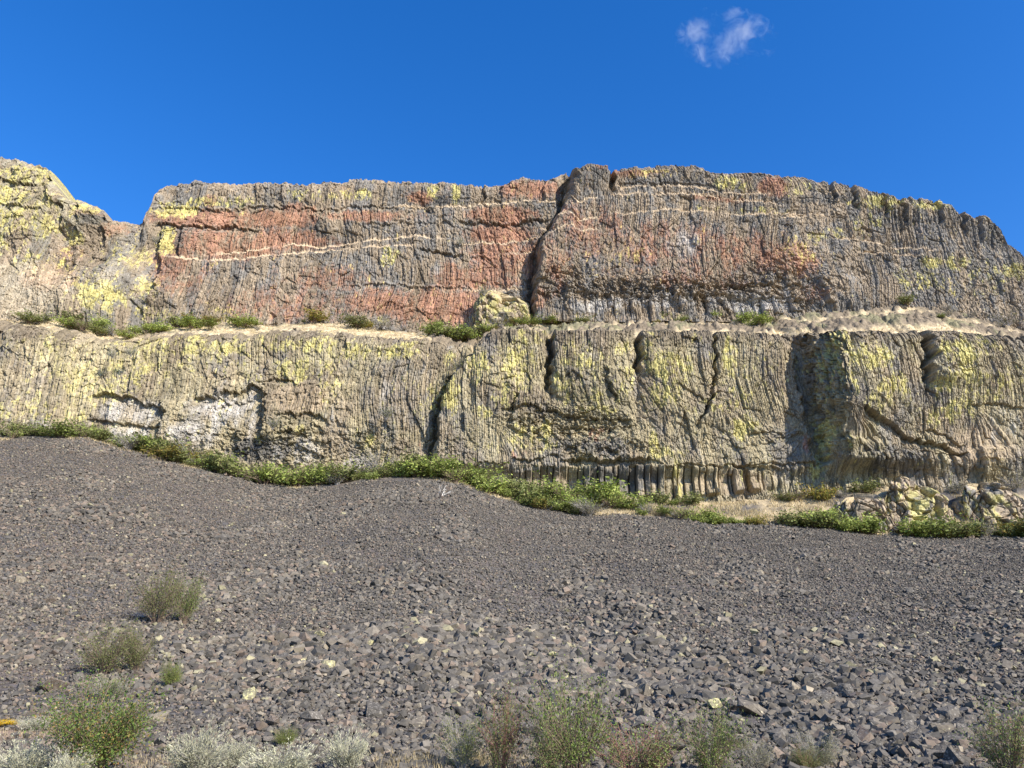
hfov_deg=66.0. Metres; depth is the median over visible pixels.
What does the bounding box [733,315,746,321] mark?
bush
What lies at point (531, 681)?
boulder
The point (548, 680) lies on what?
boulder
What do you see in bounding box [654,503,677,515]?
bush
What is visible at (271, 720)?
boulder
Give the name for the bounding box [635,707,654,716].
boulder
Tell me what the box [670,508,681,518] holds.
bush
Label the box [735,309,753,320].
bush
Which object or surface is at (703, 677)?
boulder
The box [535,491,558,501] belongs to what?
bush
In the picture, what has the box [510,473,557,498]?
bush
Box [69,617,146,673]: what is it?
shrub
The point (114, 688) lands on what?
shrub
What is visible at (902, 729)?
boulder
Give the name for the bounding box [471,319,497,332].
bush
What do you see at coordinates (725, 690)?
boulder
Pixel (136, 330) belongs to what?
bush
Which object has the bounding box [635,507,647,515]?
bush
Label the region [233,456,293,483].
bush
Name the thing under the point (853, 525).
bush
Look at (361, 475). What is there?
bush
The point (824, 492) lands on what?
bush
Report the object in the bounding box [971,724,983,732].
boulder
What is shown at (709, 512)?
bush
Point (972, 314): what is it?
bush
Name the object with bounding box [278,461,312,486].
bush
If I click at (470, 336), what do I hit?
bush
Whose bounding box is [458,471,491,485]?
bush
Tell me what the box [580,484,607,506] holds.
bush
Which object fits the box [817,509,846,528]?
bush
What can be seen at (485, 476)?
bush
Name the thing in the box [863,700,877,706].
boulder
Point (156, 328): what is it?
bush
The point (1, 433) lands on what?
bush
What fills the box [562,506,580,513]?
bush
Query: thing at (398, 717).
boulder
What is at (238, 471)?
bush
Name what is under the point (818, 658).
boulder
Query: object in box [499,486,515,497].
bush
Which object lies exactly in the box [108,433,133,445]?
bush
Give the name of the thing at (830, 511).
bush
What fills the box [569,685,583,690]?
boulder
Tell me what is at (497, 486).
bush
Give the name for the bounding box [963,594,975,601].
boulder
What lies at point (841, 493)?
bush
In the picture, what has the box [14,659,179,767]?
shrub
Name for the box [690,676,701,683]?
boulder
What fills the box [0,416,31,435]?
bush
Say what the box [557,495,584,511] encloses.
bush
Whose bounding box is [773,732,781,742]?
boulder
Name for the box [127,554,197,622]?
shrub
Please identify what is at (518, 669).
boulder
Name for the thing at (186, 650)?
boulder
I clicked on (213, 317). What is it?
bush
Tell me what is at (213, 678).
boulder
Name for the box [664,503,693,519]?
bush
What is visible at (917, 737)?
boulder
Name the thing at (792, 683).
boulder
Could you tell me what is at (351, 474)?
bush
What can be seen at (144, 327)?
bush
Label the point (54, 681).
boulder
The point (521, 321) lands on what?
bush
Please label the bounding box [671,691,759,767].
shrub
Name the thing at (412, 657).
boulder
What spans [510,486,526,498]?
bush
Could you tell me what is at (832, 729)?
boulder
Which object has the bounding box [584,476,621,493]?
bush
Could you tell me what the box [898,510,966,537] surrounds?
bush
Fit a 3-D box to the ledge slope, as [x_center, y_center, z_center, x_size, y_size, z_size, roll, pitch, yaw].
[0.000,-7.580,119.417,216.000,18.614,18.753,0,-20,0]
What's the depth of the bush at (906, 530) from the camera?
93.70 m
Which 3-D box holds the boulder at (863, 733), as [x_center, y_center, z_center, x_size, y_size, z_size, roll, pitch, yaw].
[6.801,6.842,15.296,0.390,0.325,0.592,-8,7,1]
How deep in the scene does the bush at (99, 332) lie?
120.32 m
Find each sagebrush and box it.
[0,723,62,767]
[15,714,59,730]
[41,746,98,767]
[150,714,241,767]
[212,732,258,767]
[234,729,330,767]
[315,718,376,767]
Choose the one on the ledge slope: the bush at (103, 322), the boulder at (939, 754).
the bush at (103, 322)
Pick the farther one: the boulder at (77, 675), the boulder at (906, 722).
the boulder at (77, 675)
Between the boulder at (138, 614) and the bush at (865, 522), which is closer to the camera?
the boulder at (138, 614)
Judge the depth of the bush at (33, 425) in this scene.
102.37 m
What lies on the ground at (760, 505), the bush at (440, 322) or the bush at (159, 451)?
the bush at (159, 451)
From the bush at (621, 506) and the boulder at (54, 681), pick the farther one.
the bush at (621, 506)
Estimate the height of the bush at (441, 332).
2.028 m
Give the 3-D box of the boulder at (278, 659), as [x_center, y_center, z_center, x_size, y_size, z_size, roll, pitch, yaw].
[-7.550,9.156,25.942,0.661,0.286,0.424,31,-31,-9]
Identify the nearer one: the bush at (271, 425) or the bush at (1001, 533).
the bush at (1001, 533)
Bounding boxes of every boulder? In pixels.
[15,576,26,582]
[37,678,68,691]
[43,598,56,601]
[73,672,84,679]
[126,608,144,616]
[145,711,169,723]
[181,648,191,652]
[204,674,222,683]
[214,669,229,677]
[242,687,255,699]
[244,674,260,682]
[266,716,279,724]
[274,655,287,662]
[277,653,289,657]
[286,655,302,660]
[299,684,309,692]
[300,711,323,721]
[306,655,318,662]
[314,630,324,636]
[320,642,328,650]
[321,660,334,668]
[339,642,355,647]
[365,700,383,717]
[393,715,404,721]
[397,749,410,759]
[406,653,423,661]
[409,716,425,727]
[429,749,445,757]
[446,683,459,691]
[473,657,481,665]
[479,663,491,671]
[491,674,505,681]
[496,658,508,663]
[506,700,519,711]
[515,667,525,672]
[515,690,529,696]
[516,696,527,702]
[519,720,540,735]
[527,678,537,683]
[527,685,540,691]
[543,678,557,684]
[548,681,563,688]
[552,665,564,669]
[559,690,572,696]
[563,669,574,674]
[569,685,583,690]
[573,678,583,684]
[589,663,597,669]
[596,694,610,705]
[600,670,610,677]
[604,679,620,686]
[606,678,619,683]
[611,658,624,669]
[618,675,627,679]
[620,680,636,686]
[621,684,633,693]
[631,715,650,728]
[635,678,647,684]
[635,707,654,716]
[639,684,654,695]
[644,713,655,723]
[646,667,655,672]
[680,693,700,699]
[682,684,689,690]
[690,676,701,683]
[696,674,708,679]
[707,698,721,708]
[717,683,729,687]
[718,687,734,695]
[724,698,737,709]
[730,683,740,690]
[736,698,766,716]
[766,726,788,739]
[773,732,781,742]
[786,732,799,744]
[787,681,800,688]
[793,670,804,681]
[793,699,810,703]
[794,695,806,703]
[804,673,816,681]
[807,695,819,699]
[808,655,825,663]
[814,672,824,680]
[816,692,835,701]
[821,733,833,741]
[824,726,839,731]
[832,683,853,695]
[839,718,850,724]
[841,691,852,697]
[846,727,858,740]
[850,722,862,727]
[851,699,861,705]
[854,725,873,741]
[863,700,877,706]
[869,737,883,747]
[873,704,896,713]
[873,712,886,718]
[876,708,890,714]
[879,658,896,665]
[881,683,895,689]
[884,739,902,748]
[893,710,915,720]
[900,719,913,725]
[900,727,911,739]
[903,727,913,735]
[905,587,913,592]
[907,727,922,737]
[908,734,922,740]
[919,688,929,694]
[924,719,951,723]
[928,639,937,645]
[928,723,940,729]
[932,723,953,733]
[933,749,945,758]
[934,745,953,750]
[936,705,959,720]
[941,735,955,742]
[943,746,964,764]
[951,716,966,723]
[954,727,973,734]
[955,665,969,672]
[956,723,965,727]
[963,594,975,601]
[965,752,980,759]
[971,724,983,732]
[980,712,1001,724]
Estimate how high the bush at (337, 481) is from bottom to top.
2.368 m
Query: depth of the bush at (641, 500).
97.47 m
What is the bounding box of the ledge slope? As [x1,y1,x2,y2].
[2,304,1023,349]
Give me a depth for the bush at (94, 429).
101.89 m
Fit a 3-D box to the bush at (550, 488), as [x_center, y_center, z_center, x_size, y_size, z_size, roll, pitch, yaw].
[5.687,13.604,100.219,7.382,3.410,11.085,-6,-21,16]
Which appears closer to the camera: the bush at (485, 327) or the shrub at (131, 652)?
the shrub at (131, 652)
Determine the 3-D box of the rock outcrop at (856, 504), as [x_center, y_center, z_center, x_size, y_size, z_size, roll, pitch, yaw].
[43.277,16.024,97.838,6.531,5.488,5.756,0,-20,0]
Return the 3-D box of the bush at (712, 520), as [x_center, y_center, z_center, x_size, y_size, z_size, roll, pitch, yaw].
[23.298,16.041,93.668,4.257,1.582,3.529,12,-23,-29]
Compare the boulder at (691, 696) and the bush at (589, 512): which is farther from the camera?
the bush at (589, 512)
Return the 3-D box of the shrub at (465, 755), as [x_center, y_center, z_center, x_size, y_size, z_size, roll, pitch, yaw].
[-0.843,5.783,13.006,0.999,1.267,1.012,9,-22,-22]
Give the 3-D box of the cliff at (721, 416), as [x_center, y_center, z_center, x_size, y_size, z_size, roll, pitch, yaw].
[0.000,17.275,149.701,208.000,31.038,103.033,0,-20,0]
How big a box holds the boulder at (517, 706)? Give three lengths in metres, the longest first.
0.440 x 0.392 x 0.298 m
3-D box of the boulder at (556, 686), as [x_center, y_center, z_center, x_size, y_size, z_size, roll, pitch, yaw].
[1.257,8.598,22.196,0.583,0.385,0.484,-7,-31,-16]
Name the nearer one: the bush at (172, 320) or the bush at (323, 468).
the bush at (323, 468)
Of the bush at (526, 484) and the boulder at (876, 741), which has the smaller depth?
the boulder at (876, 741)
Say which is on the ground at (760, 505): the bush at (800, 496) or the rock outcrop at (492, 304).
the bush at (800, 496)
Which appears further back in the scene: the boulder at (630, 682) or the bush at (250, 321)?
the bush at (250, 321)
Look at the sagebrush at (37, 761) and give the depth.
12.21 m
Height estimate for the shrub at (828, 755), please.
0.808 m
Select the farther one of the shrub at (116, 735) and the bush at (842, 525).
the bush at (842, 525)
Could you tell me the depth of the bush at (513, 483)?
98.52 m
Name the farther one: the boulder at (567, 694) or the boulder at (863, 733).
the boulder at (567, 694)
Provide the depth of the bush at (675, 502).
100.92 m
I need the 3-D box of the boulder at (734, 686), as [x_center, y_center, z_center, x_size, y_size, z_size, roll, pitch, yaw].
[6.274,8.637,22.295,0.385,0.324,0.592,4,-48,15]
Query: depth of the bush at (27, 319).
120.97 m
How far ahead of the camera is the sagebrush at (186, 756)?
12.06 m
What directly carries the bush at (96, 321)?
on the ledge slope
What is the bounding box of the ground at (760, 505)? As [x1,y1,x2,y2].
[0,429,1023,767]
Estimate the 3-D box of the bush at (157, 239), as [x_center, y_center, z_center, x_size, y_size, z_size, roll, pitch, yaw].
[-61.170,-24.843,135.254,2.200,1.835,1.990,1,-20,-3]
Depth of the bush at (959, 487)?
101.77 m
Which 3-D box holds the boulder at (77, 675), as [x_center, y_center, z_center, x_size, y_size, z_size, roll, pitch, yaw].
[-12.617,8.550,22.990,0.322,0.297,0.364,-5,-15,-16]
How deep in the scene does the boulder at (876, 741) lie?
14.64 m
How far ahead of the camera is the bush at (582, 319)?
124.31 m
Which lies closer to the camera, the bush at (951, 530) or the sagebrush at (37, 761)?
the sagebrush at (37, 761)
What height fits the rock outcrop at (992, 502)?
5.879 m
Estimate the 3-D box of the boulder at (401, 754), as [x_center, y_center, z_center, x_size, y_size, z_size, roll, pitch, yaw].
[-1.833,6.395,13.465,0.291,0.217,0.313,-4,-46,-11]
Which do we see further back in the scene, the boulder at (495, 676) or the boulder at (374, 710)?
the boulder at (495, 676)
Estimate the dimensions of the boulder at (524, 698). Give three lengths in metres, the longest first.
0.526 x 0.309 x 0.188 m
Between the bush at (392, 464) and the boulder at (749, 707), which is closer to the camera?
the boulder at (749, 707)
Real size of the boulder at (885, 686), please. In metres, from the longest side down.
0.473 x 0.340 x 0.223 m
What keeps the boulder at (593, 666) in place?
on the ground at (760, 505)
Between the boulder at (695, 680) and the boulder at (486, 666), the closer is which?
the boulder at (695, 680)
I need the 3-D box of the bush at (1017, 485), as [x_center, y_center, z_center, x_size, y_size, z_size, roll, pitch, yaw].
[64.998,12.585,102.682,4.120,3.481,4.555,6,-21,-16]
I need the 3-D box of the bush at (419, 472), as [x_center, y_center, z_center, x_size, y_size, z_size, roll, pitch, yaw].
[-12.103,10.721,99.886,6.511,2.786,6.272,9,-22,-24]
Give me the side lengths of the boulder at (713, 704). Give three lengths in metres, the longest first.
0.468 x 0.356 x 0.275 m
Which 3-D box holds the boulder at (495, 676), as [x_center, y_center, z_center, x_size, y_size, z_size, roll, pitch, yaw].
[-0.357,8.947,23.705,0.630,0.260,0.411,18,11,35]
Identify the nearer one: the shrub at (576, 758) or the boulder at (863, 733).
the shrub at (576, 758)
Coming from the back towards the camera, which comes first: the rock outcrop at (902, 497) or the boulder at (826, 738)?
the rock outcrop at (902, 497)
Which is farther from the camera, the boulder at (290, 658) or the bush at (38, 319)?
the bush at (38, 319)
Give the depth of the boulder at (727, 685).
22.11 m
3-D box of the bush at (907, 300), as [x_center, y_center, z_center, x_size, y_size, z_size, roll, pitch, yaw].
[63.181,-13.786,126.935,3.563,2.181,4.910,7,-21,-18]
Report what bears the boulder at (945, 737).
on the ground at (760, 505)
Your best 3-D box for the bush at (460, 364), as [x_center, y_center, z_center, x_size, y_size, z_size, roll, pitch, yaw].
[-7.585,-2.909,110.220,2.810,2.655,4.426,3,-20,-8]
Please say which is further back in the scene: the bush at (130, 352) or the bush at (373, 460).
the bush at (130, 352)
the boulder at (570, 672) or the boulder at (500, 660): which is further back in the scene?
the boulder at (500, 660)
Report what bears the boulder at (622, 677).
on the ground at (760, 505)
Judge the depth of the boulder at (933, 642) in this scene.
33.11 m
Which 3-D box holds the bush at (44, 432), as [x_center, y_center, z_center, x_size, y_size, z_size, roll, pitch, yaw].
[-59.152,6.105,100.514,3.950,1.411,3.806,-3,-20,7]
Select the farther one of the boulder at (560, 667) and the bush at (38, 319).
the bush at (38, 319)
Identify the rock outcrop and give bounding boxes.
[472,290,530,330]
[835,493,888,532]
[876,476,953,530]
[951,482,1023,524]
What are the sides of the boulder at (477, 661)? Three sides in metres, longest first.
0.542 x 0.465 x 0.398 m
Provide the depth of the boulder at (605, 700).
19.66 m
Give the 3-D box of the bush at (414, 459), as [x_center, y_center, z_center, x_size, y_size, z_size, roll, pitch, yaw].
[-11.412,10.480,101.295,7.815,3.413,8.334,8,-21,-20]
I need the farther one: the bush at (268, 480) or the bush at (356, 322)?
the bush at (356, 322)
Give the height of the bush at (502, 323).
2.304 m
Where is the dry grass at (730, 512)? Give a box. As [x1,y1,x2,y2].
[0,308,1023,767]
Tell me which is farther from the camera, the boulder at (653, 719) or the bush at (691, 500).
the bush at (691, 500)
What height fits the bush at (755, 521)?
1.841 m
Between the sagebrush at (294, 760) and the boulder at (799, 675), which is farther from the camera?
the boulder at (799, 675)
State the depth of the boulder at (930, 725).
16.03 m
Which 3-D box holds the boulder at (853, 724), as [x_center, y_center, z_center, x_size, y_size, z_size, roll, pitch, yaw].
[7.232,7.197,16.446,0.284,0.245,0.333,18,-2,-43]
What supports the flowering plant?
on the ground at (760, 505)
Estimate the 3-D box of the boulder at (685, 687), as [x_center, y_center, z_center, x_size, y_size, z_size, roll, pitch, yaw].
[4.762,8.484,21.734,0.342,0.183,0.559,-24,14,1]
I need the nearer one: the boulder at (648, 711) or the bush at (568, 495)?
the boulder at (648, 711)
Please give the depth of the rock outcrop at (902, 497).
96.38 m
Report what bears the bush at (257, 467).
on the ground at (760, 505)
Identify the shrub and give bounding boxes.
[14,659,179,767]
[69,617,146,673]
[79,671,135,697]
[115,615,161,669]
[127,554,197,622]
[157,654,185,684]
[163,568,208,623]
[270,724,300,746]
[432,703,489,767]
[472,666,536,767]
[517,691,578,767]
[523,639,633,767]
[574,696,694,767]
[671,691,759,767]
[731,731,781,767]
[786,725,852,767]
[786,737,829,767]
[941,690,1023,767]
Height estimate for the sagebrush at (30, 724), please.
0.404 m
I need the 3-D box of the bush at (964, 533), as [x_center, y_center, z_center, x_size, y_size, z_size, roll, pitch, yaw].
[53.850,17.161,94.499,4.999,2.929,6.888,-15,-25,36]
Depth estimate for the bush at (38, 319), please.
121.18 m
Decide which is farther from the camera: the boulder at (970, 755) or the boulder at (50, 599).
the boulder at (50, 599)
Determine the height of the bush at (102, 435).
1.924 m
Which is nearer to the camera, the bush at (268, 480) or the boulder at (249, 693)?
the boulder at (249, 693)
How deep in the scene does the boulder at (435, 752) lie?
13.72 m
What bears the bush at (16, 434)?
on the ground at (760, 505)
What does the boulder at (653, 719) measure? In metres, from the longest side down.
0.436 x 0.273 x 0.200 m
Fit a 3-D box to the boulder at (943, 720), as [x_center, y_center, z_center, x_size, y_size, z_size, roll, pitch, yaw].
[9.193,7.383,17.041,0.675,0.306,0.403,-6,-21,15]
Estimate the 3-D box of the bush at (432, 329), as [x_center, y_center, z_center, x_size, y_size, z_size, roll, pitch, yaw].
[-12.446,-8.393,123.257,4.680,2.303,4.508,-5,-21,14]
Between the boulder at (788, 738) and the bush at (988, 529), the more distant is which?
the bush at (988, 529)
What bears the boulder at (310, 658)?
on the ground at (760, 505)
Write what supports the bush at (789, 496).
on the ground at (760, 505)
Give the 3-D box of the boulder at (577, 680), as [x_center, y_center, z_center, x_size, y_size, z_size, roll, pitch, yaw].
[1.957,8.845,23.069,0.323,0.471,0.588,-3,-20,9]
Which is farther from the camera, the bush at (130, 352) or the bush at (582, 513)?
the bush at (130, 352)
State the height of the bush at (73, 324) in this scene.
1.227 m
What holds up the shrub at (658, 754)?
on the ground at (760, 505)
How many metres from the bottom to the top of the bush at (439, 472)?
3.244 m
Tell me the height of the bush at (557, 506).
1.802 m
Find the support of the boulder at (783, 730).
on the ground at (760, 505)
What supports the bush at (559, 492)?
on the ground at (760, 505)
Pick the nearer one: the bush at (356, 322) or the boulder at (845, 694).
the boulder at (845, 694)
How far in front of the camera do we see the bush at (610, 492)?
98.33 m
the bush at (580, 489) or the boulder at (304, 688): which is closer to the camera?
the boulder at (304, 688)
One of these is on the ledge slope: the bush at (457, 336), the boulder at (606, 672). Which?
the bush at (457, 336)
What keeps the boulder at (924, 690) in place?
on the ground at (760, 505)
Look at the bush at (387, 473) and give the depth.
98.73 m
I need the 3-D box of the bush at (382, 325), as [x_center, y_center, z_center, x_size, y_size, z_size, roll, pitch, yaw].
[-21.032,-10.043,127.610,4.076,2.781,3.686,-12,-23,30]
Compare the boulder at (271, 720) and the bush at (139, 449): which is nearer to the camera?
the boulder at (271, 720)
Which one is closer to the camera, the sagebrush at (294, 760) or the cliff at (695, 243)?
the sagebrush at (294, 760)
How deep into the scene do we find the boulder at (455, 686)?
21.27 m
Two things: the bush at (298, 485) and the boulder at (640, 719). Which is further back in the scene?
the bush at (298, 485)
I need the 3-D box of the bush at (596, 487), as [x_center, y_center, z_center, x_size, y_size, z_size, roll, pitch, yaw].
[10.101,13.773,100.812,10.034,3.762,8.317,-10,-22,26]
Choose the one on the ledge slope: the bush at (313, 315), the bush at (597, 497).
the bush at (313, 315)
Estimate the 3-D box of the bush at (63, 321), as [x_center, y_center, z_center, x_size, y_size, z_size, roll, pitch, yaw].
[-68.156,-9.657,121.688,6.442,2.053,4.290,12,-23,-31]
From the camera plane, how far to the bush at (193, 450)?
100.71 m
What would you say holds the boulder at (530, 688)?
on the ground at (760, 505)
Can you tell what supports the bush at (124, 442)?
on the ground at (760, 505)
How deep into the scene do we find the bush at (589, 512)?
94.09 m
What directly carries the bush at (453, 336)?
on the ledge slope
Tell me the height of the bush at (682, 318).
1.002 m
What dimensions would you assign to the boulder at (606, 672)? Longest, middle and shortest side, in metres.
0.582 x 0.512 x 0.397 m
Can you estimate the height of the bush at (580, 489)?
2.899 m
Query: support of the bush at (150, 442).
on the ground at (760, 505)
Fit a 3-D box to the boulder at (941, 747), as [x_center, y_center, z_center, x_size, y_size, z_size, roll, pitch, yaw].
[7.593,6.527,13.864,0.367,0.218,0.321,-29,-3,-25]
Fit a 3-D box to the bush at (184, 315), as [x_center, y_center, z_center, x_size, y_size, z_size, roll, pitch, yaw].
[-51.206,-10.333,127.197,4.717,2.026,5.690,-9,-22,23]
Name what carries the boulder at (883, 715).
on the ground at (760, 505)
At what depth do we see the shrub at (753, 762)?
12.83 m
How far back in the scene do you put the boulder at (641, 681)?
23.03 m
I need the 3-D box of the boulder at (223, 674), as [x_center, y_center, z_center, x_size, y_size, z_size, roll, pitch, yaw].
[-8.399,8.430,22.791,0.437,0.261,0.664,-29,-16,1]
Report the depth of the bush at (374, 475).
97.54 m
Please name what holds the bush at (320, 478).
on the ground at (760, 505)
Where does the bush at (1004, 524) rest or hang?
on the ground at (760, 505)
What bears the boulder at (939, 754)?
on the ground at (760, 505)
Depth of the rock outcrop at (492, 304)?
127.32 m
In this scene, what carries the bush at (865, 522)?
on the ground at (760, 505)
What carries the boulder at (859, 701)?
on the ground at (760, 505)
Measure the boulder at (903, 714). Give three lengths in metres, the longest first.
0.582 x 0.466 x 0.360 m
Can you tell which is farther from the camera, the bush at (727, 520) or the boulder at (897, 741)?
the bush at (727, 520)
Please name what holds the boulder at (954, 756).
on the ground at (760, 505)
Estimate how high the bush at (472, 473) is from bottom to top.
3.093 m
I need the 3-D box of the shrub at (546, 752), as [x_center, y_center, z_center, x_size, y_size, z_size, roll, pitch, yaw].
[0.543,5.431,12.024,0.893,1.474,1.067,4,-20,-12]
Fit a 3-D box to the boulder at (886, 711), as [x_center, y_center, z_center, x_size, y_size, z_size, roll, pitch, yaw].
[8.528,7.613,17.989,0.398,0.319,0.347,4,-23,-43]
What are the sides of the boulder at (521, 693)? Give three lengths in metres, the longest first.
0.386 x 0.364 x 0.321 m
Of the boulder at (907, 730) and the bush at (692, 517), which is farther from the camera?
the bush at (692, 517)
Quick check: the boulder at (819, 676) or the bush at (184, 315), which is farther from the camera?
the bush at (184, 315)
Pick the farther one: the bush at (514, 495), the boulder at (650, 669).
the bush at (514, 495)
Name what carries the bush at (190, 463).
on the ground at (760, 505)
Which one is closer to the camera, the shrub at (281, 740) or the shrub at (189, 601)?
the shrub at (281, 740)
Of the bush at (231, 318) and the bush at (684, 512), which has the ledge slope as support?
the bush at (231, 318)
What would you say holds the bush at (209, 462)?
on the ground at (760, 505)
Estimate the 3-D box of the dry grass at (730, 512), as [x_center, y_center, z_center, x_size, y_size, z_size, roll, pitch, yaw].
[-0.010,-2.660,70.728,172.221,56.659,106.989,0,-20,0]
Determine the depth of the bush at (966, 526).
93.23 m
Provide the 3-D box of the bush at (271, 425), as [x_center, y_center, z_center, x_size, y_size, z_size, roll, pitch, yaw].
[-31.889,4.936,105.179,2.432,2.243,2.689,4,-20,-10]
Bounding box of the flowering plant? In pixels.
[0,719,17,725]
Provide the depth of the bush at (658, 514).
95.68 m
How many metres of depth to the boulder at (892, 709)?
18.51 m
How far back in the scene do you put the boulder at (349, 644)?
27.75 m
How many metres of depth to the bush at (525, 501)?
94.52 m
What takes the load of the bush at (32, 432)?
on the ground at (760, 505)
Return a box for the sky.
[0,0,1023,255]
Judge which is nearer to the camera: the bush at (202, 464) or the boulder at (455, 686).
the boulder at (455, 686)
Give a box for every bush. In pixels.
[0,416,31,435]
[0,428,11,435]
[1,426,25,437]
[5,307,51,323]
[11,417,42,429]
[22,427,39,435]
[29,416,86,437]
[32,314,49,322]
[34,423,52,436]
[49,312,89,327]
[55,307,86,320]
[62,417,100,435]
[68,320,76,328]
[72,316,93,330]
[72,419,94,437]
[76,425,123,442]
[80,424,114,435]
[86,323,107,335]
[88,313,116,328]
[93,314,115,329]
[104,324,121,335]
[107,349,119,358]
[108,427,152,450]
[108,431,161,450]
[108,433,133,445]
[114,328,139,337]
[125,345,137,356]
[126,325,144,333]
[132,431,172,452]
[134,445,148,451]
[137,321,163,332]
[139,440,191,460]
[142,317,176,332]
[147,434,192,451]
[149,235,159,243]
[160,444,191,462]
[164,312,184,326]
[175,312,204,328]
[175,437,206,457]
[176,312,203,323]
[181,459,199,466]
[183,444,227,459]
[187,451,244,470]
[195,449,237,472]
[196,318,220,328]
[197,312,226,322]
[207,452,248,477]
[222,315,242,324]
[227,311,263,326]
[229,459,253,478]
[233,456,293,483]
[234,461,286,471]
[235,462,281,482]
[255,461,290,482]
[265,413,281,429]
[269,463,315,486]
[269,475,286,484]
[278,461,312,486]
[282,458,334,475]
[297,462,343,476]
[298,461,334,484]
[299,303,335,321]
[320,461,368,482]
[326,468,345,484]
[327,455,366,480]
[336,308,376,327]
[354,443,403,476]
[355,469,372,478]
[362,321,374,327]
[362,458,399,477]
[363,471,382,479]
[372,312,391,329]
[374,405,397,419]
[381,455,418,473]
[387,463,419,476]
[393,457,439,477]
[396,446,451,474]
[412,453,445,475]
[416,322,444,336]
[421,319,449,327]
[421,450,475,479]
[422,319,455,335]
[438,322,477,340]
[440,463,469,482]
[441,461,509,481]
[445,325,476,340]
[449,354,466,373]
[455,323,483,340]
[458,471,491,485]
[466,321,489,338]
[466,471,494,483]
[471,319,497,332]
[472,470,512,494]
[475,283,491,295]
[487,315,512,326]
[494,471,537,494]
[498,314,522,323]
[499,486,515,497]
[508,477,542,489]
[509,485,549,507]
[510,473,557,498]
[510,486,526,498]
[513,311,543,325]
[515,318,530,324]
[528,495,552,509]
[529,477,558,497]
[533,470,584,497]
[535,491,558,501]
[543,497,581,511]
[544,315,559,323]
[544,497,558,509]
[549,476,581,502]
[554,490,603,505]
[556,471,629,498]
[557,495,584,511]
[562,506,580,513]
[569,495,609,515]
[571,496,593,515]
[572,479,587,496]
[574,313,596,322]
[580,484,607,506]
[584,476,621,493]
[589,479,625,505]
[594,490,626,507]
[610,494,631,508]
[615,491,656,509]
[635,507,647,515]
[638,499,654,514]
[647,487,672,503]
[653,510,662,516]
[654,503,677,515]
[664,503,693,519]
[666,497,683,505]
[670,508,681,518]
[675,315,685,321]
[676,491,706,505]
[682,513,706,521]
[686,507,697,516]
[687,505,726,521]
[700,511,722,523]
[711,513,736,523]
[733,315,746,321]
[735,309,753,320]
[737,308,774,324]
[741,512,770,524]
[765,505,808,525]
[767,490,802,501]
[779,489,810,500]
[791,509,834,527]
[795,482,841,501]
[796,507,838,526]
[809,504,843,527]
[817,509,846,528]
[833,516,860,531]
[833,517,856,530]
[835,487,848,497]
[840,477,882,493]
[841,509,889,533]
[855,515,891,534]
[895,291,919,304]
[895,515,934,536]
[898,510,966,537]
[914,531,933,537]
[927,523,965,537]
[935,518,991,537]
[937,307,957,316]
[937,518,980,537]
[939,531,953,537]
[945,478,975,493]
[948,515,982,536]
[963,310,978,317]
[965,514,998,536]
[983,307,1021,325]
[989,523,1018,536]
[993,518,1023,536]
[994,512,1023,536]
[996,467,1023,492]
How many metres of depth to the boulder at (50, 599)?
34.52 m
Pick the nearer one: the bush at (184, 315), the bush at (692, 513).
the bush at (692, 513)
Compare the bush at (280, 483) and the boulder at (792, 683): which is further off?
the bush at (280, 483)
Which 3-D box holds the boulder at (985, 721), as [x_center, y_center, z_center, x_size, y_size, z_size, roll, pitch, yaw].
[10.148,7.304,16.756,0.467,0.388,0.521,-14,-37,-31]
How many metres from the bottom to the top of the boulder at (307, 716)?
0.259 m
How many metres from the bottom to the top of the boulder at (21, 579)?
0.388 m
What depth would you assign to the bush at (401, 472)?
98.86 m
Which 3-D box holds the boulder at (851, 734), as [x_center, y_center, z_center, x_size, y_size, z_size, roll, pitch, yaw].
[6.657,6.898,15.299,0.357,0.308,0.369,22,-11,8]
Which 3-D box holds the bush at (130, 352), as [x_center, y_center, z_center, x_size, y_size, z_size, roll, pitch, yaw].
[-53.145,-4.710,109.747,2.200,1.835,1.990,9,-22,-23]
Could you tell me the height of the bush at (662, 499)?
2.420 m
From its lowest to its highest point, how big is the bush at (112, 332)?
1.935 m
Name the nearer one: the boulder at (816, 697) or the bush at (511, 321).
the boulder at (816, 697)
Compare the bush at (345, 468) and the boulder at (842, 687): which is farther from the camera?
the bush at (345, 468)
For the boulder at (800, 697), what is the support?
on the ground at (760, 505)
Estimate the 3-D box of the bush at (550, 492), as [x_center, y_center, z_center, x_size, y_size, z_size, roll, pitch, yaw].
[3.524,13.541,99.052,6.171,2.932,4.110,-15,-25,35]
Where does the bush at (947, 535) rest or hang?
on the ground at (760, 505)
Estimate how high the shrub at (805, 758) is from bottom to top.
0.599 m
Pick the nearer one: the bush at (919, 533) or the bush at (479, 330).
the bush at (919, 533)
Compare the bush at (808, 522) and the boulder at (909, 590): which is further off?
the bush at (808, 522)
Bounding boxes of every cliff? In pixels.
[0,156,1023,334]
[0,320,1023,503]
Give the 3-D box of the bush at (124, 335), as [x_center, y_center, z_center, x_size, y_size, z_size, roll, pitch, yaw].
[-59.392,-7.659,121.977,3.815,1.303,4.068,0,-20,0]
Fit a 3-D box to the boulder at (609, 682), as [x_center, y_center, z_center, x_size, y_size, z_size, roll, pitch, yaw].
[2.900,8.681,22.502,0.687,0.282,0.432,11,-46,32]
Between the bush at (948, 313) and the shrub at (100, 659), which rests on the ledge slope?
the bush at (948, 313)
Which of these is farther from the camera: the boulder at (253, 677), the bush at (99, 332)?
the bush at (99, 332)
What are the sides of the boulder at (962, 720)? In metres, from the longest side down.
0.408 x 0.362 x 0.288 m
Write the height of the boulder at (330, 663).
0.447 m

